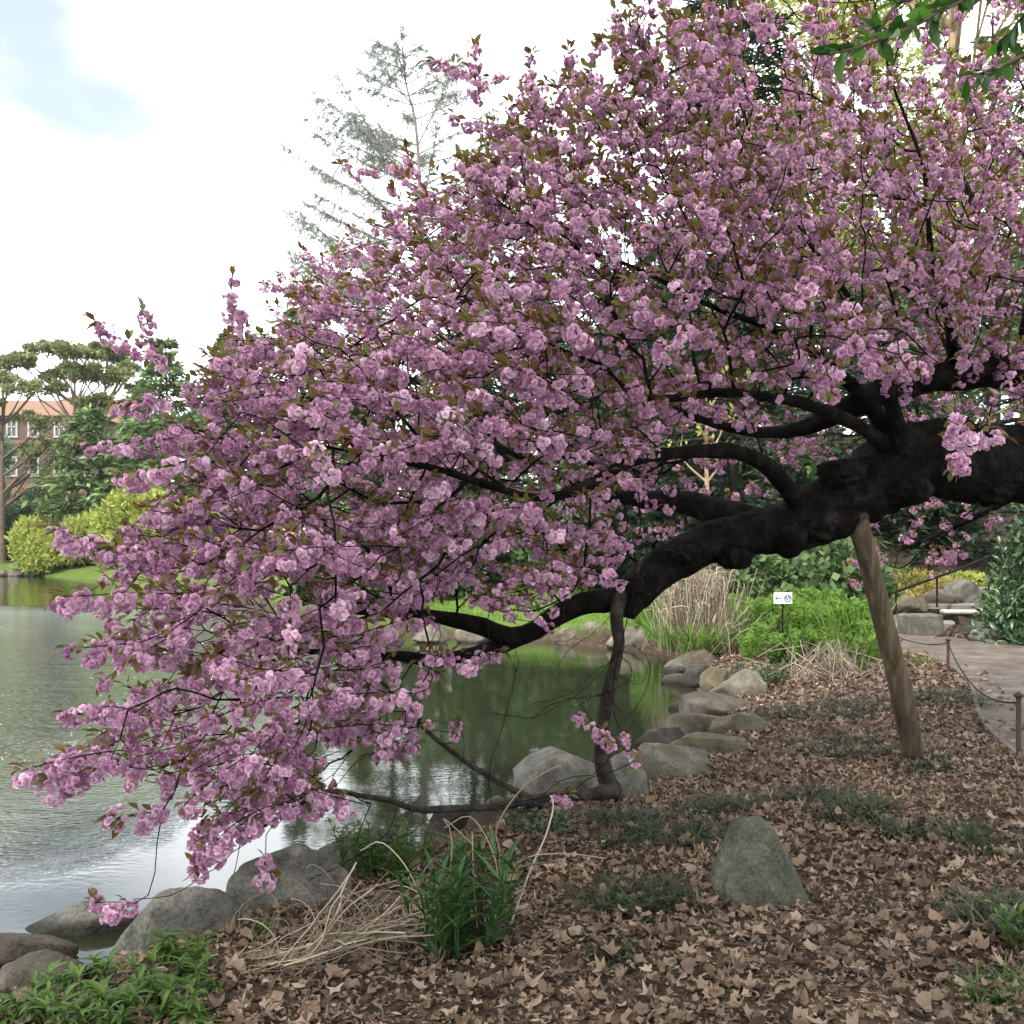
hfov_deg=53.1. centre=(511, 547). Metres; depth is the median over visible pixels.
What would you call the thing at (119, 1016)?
weed
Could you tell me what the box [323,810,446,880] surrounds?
leafy plant
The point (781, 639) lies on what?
fern
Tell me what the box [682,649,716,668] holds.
boulder
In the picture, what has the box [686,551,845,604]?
yew shrub
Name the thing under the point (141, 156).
sky
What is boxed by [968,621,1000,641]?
boulder
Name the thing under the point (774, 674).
leafy plant
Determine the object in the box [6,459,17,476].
window
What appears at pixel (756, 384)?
leafy tree
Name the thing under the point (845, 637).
fern
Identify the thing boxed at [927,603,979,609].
stone step
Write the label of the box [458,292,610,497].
conifer tree
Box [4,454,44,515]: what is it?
young tree
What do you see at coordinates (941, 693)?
grass tuft
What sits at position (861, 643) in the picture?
fern
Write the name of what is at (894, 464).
cherry tree
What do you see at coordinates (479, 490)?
conifer tree
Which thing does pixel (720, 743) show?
boulder
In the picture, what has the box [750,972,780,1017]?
stick
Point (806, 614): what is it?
fern
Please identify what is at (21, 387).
pine tree
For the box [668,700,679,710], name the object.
stone
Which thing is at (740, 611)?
fern
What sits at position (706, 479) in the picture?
young tree
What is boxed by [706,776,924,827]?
grass tuft
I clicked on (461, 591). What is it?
lawn shrub
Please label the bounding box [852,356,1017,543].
conifer tree
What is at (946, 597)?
boulder
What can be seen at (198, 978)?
weed
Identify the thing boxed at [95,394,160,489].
conifer tree
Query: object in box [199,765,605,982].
dry stalk clump
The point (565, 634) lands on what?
boulder
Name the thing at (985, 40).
conifer tree
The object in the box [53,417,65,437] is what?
window
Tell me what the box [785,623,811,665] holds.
fern
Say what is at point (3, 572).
boulder
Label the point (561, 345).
conifer tree
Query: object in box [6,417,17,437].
window
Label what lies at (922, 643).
rope
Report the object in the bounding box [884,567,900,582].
boulder
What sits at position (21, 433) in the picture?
brick building
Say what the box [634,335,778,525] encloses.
conifer tree
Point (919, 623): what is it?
stone block
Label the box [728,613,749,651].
fern
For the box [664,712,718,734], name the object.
boulder
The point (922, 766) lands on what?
grass tuft
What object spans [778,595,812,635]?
fern
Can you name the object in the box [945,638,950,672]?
rope post
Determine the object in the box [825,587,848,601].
fern
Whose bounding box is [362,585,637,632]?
lawn grass
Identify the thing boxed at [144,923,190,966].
weed
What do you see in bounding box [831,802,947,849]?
grass tuft
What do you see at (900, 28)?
shade tree
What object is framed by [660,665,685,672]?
boulder
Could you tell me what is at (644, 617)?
blade clump
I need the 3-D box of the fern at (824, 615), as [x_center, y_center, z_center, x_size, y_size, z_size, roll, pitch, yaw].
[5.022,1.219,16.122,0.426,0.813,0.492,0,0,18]
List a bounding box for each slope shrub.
[888,561,924,590]
[910,569,997,603]
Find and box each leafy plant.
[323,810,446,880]
[378,828,553,962]
[497,807,575,836]
[732,660,791,686]
[762,639,815,665]
[927,610,952,618]
[983,899,1023,949]
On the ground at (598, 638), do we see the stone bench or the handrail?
the stone bench
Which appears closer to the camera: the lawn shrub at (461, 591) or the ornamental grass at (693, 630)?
the ornamental grass at (693, 630)
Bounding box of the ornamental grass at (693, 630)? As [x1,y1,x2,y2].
[635,564,817,655]
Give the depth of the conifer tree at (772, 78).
26.54 m
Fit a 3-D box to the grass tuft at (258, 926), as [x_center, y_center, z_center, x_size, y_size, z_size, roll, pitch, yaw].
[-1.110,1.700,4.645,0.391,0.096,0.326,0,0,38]
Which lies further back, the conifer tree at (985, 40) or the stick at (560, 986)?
the conifer tree at (985, 40)
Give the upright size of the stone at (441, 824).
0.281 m
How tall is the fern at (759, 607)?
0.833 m
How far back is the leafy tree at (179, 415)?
97.73 m
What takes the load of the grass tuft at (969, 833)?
on the ground at (598, 638)
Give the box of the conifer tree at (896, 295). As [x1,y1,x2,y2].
[815,49,973,453]
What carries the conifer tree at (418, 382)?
on the ground at (598, 638)
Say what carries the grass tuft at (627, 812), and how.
on the ground at (598, 638)
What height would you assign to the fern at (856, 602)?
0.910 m
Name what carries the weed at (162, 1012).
on the ground at (598, 638)
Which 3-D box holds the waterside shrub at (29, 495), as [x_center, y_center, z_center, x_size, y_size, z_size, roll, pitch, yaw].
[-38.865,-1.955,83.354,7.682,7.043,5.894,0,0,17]
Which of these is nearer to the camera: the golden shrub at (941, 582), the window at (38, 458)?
the golden shrub at (941, 582)
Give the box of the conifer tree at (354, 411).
[308,406,400,514]
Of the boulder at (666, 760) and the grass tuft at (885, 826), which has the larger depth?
the boulder at (666, 760)
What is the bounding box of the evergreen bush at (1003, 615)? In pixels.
[964,503,1023,645]
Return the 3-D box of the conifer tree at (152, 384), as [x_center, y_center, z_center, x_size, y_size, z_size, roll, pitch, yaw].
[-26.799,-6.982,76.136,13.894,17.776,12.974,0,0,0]
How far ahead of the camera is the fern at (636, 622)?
21.10 m
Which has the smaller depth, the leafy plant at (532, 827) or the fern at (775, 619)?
the leafy plant at (532, 827)
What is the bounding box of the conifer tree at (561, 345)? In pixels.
[500,222,625,479]
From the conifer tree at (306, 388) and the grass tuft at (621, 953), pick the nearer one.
the grass tuft at (621, 953)
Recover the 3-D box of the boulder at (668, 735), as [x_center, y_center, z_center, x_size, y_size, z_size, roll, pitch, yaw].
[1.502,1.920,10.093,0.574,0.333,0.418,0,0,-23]
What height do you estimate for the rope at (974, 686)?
0.260 m
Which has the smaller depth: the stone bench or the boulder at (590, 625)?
the stone bench
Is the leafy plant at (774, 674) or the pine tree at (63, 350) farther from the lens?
the pine tree at (63, 350)
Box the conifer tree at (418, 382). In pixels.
[340,329,437,509]
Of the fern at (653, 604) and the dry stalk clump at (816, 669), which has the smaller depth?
the dry stalk clump at (816, 669)
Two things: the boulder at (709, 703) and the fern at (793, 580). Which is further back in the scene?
the fern at (793, 580)
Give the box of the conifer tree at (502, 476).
[447,196,534,489]
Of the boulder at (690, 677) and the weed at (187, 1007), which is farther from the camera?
the boulder at (690, 677)
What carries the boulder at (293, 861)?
on the ground at (598, 638)
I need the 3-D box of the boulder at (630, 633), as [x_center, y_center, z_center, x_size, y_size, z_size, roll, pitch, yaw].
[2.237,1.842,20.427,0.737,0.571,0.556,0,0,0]
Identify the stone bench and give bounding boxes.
[940,609,1000,634]
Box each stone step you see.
[895,620,954,629]
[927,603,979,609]
[979,587,1004,593]
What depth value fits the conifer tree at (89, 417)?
76.71 m
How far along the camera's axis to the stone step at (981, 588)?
23.19 m
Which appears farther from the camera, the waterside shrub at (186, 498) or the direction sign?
the waterside shrub at (186, 498)
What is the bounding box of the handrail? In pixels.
[888,552,997,614]
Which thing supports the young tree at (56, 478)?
on the ground at (598, 638)
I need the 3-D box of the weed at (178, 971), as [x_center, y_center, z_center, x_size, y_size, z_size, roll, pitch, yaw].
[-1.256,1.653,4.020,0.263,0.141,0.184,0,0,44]
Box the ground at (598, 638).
[0,436,1023,1023]
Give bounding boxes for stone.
[423,812,470,837]
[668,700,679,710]
[699,666,728,690]
[916,593,928,612]
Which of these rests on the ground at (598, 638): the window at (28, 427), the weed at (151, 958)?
the weed at (151, 958)
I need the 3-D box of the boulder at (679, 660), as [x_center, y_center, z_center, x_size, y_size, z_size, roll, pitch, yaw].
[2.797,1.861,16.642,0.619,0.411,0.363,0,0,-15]
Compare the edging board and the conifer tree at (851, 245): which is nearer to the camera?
the edging board
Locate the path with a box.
[783,631,1023,754]
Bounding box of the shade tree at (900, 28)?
[809,0,1023,102]
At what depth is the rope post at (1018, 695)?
7.76 m
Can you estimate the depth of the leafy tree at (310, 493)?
100.77 m
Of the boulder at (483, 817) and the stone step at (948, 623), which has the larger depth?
the stone step at (948, 623)
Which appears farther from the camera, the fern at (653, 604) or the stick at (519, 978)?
the fern at (653, 604)
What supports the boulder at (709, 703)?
on the ground at (598, 638)
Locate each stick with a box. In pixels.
[503,969,631,980]
[531,978,633,1007]
[657,941,784,946]
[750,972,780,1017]
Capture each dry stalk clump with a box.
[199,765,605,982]
[745,636,920,680]
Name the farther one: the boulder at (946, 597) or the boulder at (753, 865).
the boulder at (946, 597)
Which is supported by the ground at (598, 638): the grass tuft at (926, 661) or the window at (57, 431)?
the grass tuft at (926, 661)
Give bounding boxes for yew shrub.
[660,563,736,598]
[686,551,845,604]
[778,536,900,614]
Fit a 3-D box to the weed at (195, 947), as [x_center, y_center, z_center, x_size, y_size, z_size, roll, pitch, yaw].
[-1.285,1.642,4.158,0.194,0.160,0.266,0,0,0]
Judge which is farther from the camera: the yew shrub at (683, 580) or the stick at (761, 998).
the yew shrub at (683, 580)
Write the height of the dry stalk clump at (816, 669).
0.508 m
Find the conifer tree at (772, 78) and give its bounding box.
[565,0,922,534]
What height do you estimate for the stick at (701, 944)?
0.014 m
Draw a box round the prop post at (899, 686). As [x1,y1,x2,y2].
[851,512,923,760]
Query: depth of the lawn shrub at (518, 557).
26.88 m
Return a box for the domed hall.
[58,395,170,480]
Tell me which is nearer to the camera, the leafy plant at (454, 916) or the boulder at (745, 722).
the leafy plant at (454, 916)
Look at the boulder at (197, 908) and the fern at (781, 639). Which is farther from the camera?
the fern at (781, 639)
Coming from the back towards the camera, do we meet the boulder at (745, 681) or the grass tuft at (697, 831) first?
the boulder at (745, 681)
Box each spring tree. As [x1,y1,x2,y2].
[705,0,994,457]
[742,0,1023,414]
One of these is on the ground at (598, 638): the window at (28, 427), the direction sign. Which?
the direction sign
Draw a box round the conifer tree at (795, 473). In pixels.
[729,438,892,584]
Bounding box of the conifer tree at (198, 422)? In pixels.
[182,332,268,505]
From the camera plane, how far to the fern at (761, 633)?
15.73 m
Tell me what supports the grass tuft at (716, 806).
on the ground at (598, 638)
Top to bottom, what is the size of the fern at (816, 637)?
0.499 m
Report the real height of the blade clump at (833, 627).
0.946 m
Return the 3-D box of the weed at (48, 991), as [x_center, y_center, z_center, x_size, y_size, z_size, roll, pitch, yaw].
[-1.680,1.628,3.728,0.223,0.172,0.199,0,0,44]
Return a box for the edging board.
[922,654,1022,756]
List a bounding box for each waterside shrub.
[4,513,87,575]
[5,482,34,561]
[9,483,72,561]
[35,508,114,567]
[84,485,178,567]
[150,495,243,550]
[191,529,272,565]
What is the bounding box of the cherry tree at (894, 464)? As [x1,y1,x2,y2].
[8,0,1023,925]
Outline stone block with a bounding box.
[897,613,942,635]
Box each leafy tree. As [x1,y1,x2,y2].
[0,430,29,476]
[138,396,254,525]
[300,416,380,511]
[431,382,534,493]
[549,321,666,438]
[685,275,825,424]
[814,233,988,423]
[917,230,1023,424]
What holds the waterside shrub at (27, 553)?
on the ground at (598, 638)
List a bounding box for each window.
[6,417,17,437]
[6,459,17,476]
[27,422,38,437]
[27,458,39,476]
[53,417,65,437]
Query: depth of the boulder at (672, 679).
15.01 m
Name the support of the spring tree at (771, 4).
on the ground at (598, 638)
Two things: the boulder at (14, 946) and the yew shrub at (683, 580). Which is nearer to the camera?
the boulder at (14, 946)
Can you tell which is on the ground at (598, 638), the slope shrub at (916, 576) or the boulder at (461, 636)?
the slope shrub at (916, 576)
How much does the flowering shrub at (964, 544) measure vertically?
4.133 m
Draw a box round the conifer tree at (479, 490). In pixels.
[405,284,530,503]
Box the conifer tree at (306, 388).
[254,306,341,516]
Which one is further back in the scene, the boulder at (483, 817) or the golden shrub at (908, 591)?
the golden shrub at (908, 591)
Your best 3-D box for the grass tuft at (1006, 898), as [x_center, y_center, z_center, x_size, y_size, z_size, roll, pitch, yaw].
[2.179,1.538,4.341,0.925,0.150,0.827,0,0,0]
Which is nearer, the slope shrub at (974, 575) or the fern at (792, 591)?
the fern at (792, 591)
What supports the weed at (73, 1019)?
on the ground at (598, 638)
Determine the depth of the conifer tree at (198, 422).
71.20 m
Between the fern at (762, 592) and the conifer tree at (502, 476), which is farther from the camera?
the conifer tree at (502, 476)
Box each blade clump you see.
[637,599,696,639]
[806,593,900,653]
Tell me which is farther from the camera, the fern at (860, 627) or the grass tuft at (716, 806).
the fern at (860, 627)
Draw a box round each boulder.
[0,569,7,575]
[0,932,78,968]
[0,949,93,998]
[7,569,24,575]
[25,901,138,935]
[109,886,244,960]
[226,844,352,914]
[318,828,399,876]
[412,625,447,642]
[454,629,487,642]
[465,795,530,830]
[513,746,595,807]
[555,627,575,641]
[579,621,608,629]
[591,753,648,801]
[606,626,637,648]
[630,742,713,780]
[631,626,654,645]
[635,727,685,745]
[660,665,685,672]
[661,673,682,684]
[664,650,694,667]
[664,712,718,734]
[670,732,748,757]
[679,664,709,687]
[679,690,755,716]
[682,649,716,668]
[709,713,773,734]
[710,669,767,697]
[711,815,809,910]
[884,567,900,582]
[891,594,920,613]
[924,588,958,603]
[942,579,980,602]
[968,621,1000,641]
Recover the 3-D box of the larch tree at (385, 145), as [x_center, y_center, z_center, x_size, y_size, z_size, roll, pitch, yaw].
[-3.788,-9.417,39.797,11.329,21.959,10.843,0,0,27]
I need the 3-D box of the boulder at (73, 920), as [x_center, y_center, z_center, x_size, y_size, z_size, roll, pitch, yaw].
[-2.264,1.979,5.390,0.588,0.214,0.246,0,0,0]
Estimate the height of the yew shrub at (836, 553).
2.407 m
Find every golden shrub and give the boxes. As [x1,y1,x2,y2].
[894,567,962,594]
[894,582,923,597]
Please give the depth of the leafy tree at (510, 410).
92.44 m
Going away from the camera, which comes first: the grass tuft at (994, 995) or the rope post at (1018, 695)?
the grass tuft at (994, 995)
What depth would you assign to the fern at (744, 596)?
20.34 m
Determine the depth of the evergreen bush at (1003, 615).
17.44 m
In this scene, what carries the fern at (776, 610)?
on the ground at (598, 638)
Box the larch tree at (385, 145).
[277,19,564,431]
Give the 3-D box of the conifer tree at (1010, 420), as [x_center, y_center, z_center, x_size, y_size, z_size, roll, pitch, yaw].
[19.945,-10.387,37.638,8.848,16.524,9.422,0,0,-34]
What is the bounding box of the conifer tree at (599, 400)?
[533,269,687,488]
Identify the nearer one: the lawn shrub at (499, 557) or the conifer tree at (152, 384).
the lawn shrub at (499, 557)
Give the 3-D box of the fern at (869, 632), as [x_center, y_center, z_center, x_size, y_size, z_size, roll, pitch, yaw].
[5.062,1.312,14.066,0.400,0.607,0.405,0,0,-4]
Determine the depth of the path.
13.75 m
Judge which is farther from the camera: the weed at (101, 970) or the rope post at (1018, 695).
the rope post at (1018, 695)
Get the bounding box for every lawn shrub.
[283,522,399,608]
[354,484,489,603]
[466,491,547,591]
[488,460,599,587]
[566,486,697,587]
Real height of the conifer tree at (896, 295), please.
16.473 m
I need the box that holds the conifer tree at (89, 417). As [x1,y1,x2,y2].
[5,403,132,568]
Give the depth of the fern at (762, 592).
21.00 m
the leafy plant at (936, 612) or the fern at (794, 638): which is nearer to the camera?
the fern at (794, 638)
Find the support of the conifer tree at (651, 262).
on the ground at (598, 638)
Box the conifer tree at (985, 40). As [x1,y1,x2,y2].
[908,16,1023,525]
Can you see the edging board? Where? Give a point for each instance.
(996, 735)
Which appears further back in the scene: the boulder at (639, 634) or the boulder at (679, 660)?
the boulder at (639, 634)
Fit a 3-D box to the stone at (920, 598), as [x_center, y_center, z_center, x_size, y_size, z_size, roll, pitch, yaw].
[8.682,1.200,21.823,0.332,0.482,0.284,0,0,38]
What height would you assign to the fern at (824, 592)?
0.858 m
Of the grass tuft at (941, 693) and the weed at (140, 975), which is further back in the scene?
the grass tuft at (941, 693)
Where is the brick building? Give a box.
[0,401,121,557]
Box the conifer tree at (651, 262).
[566,238,711,436]
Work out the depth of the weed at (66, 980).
3.94 m
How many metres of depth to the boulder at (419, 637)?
21.56 m
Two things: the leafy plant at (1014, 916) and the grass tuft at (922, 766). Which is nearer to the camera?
the leafy plant at (1014, 916)
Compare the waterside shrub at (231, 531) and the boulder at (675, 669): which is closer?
the boulder at (675, 669)
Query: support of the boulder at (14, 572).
in the water
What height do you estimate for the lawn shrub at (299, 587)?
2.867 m
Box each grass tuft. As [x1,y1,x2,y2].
[225,906,296,940]
[529,796,683,837]
[547,860,729,929]
[570,932,665,973]
[576,803,749,863]
[645,785,773,821]
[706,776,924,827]
[747,692,891,721]
[765,723,938,759]
[827,917,880,941]
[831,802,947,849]
[871,686,1004,709]
[878,741,975,776]
[903,813,1023,863]
[906,655,942,664]
[914,951,1023,1021]
[917,876,1023,950]
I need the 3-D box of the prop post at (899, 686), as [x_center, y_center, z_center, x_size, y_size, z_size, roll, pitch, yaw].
[2.792,0.668,7.639,0.919,2.181,0.180,0,0,-34]
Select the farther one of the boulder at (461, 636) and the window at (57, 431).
the window at (57, 431)
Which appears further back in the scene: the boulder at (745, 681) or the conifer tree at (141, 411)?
the conifer tree at (141, 411)
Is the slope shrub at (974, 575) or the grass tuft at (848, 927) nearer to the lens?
the grass tuft at (848, 927)
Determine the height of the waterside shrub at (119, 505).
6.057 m
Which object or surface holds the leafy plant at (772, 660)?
on the ground at (598, 638)
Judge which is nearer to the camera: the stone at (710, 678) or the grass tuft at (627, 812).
the grass tuft at (627, 812)
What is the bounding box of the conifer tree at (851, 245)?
[691,98,942,482]
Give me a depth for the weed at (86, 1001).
3.71 m
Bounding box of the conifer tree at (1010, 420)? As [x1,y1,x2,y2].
[959,58,1023,424]
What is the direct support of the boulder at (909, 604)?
on the ground at (598, 638)
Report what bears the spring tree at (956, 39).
on the ground at (598, 638)
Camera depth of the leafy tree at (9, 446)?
102.09 m
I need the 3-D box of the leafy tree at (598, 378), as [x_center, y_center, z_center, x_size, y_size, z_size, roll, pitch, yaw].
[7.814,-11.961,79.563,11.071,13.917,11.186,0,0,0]
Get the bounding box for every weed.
[0,985,54,1023]
[12,962,88,997]
[26,961,83,1023]
[26,994,98,1023]
[57,962,145,1023]
[76,944,127,981]
[77,963,159,1012]
[83,980,140,1023]
[118,947,169,985]
[118,973,198,1022]
[134,968,179,1004]
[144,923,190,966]
[161,950,221,982]
[166,984,222,1023]
[172,930,221,970]
[174,957,227,998]
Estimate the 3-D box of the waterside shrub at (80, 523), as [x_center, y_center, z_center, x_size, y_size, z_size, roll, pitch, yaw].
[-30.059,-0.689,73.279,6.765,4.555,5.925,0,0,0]
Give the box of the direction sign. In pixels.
[774,593,791,632]
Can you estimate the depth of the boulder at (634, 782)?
7.26 m
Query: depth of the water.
10.48 m
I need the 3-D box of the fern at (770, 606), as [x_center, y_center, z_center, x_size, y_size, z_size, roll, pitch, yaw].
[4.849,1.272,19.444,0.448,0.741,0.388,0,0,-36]
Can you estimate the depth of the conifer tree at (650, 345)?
35.75 m
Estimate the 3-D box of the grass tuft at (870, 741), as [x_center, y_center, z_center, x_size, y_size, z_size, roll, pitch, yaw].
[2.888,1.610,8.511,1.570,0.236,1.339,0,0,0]
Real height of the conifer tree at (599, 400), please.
9.260 m
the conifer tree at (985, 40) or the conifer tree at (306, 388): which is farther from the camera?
the conifer tree at (306, 388)
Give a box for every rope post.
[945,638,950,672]
[1013,691,1023,757]
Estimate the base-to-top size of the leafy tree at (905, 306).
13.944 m
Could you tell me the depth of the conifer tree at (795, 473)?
24.73 m
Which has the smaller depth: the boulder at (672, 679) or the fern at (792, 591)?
the boulder at (672, 679)
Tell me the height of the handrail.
1.244 m
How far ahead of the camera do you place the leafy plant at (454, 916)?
4.17 m
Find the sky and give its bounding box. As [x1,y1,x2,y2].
[0,0,1023,529]
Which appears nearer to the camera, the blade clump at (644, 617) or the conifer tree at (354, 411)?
the blade clump at (644, 617)
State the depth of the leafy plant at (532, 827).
6.15 m
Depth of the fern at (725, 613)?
17.73 m
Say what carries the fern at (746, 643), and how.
on the ground at (598, 638)
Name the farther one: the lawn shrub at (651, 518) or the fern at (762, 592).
the lawn shrub at (651, 518)
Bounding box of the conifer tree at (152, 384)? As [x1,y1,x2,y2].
[50,336,203,565]
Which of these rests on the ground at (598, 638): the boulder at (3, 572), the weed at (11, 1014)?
the weed at (11, 1014)
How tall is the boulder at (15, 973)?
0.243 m
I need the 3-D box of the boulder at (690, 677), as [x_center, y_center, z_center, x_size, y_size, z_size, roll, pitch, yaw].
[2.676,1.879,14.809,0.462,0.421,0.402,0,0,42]
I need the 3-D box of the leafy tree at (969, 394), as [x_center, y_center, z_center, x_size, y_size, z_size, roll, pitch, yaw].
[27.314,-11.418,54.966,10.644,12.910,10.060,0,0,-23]
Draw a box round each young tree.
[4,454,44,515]
[42,470,76,520]
[667,365,750,566]
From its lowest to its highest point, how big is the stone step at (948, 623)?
0.140 m
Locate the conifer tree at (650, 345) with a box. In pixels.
[612,254,756,488]
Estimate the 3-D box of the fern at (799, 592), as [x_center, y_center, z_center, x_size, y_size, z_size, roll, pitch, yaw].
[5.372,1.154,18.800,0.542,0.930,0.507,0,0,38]
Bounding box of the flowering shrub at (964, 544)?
[877,498,1023,568]
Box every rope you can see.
[899,637,946,644]
[948,643,1015,703]
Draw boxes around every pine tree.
[0,338,135,508]
[0,368,75,562]
[53,337,146,428]
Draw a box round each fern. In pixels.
[633,615,641,628]
[647,590,674,623]
[704,593,769,640]
[713,602,732,632]
[726,591,746,614]
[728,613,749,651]
[737,632,755,663]
[742,597,767,629]
[748,587,774,598]
[748,620,772,658]
[761,596,775,625]
[763,608,787,640]
[769,632,786,663]
[770,593,793,630]
[776,578,797,590]
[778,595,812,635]
[782,587,810,594]
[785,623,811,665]
[790,586,818,631]
[800,600,823,639]
[809,629,832,661]
[810,587,832,604]
[817,599,837,651]
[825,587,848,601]
[828,596,867,654]
[830,631,852,665]
[852,633,875,670]
[854,618,873,658]
[861,599,870,626]
[863,622,881,663]
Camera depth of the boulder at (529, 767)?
7.84 m
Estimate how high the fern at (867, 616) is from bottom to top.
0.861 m
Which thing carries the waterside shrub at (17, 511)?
on the ground at (598, 638)
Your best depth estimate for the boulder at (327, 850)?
5.90 m
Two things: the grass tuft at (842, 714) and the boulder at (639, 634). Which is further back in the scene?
the boulder at (639, 634)
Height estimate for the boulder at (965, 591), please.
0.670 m
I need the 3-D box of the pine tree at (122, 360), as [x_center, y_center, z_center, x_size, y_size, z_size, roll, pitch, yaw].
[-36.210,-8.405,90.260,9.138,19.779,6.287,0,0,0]
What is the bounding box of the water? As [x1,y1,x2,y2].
[0,576,696,965]
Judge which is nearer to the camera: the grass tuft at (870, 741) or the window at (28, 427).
the grass tuft at (870, 741)
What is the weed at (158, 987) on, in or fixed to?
on the ground at (598, 638)
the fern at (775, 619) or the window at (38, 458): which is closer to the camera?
the fern at (775, 619)

